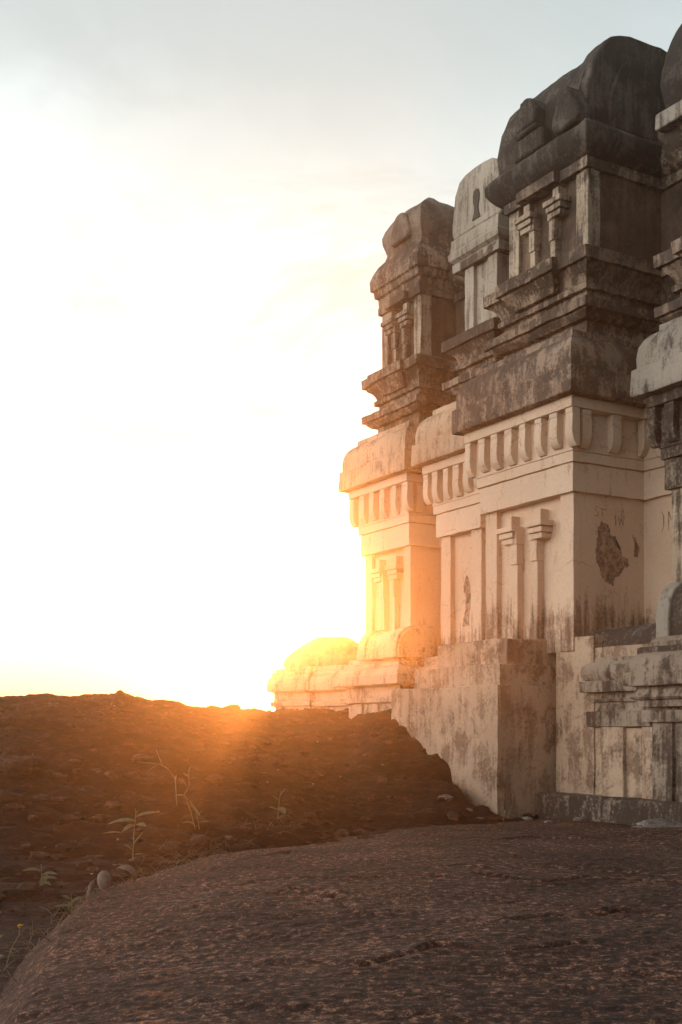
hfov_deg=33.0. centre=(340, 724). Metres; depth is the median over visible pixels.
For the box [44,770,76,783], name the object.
rock
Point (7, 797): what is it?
rock
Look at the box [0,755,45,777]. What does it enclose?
rock
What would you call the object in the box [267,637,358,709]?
domed shrine
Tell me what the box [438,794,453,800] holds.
plaster fragment
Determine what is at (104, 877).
stone
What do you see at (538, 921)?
rock slab
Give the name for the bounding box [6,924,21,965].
daisy
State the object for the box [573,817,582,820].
plaster fragment
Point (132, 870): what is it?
small rounded stone
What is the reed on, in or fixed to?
on the red rock hill
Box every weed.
[23,866,56,885]
[55,895,80,915]
[175,766,205,828]
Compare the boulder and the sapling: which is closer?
the sapling
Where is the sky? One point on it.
(199, 199)
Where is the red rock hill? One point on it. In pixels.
(93, 731)
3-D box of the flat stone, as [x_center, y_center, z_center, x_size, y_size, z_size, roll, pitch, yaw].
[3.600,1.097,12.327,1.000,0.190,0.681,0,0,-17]
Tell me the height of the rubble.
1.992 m
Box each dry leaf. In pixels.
[86,880,94,899]
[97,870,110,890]
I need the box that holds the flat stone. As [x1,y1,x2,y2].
[633,818,681,827]
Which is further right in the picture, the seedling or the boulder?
the seedling
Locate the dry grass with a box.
[0,817,305,998]
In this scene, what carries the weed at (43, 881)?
on the red rock hill
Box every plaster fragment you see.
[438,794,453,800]
[522,816,532,820]
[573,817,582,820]
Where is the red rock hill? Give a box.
[0,693,538,993]
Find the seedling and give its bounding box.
[270,788,285,818]
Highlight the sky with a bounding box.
[0,0,681,710]
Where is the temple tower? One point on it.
(517, 518)
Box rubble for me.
[0,693,462,924]
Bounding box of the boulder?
[108,690,134,704]
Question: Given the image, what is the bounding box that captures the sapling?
[102,809,158,858]
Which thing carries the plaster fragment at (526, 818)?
on the rock slab at (538, 921)
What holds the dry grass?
on the red rock hill
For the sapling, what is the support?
on the red rock hill
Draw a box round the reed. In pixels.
[141,750,176,804]
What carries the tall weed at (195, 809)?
on the red rock hill
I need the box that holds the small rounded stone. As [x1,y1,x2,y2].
[116,865,136,879]
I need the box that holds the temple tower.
[291,22,681,825]
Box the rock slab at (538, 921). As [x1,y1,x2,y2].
[0,819,681,1023]
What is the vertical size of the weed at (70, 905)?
0.181 m
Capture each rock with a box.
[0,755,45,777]
[0,789,25,809]
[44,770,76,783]
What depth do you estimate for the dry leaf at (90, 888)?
8.23 m

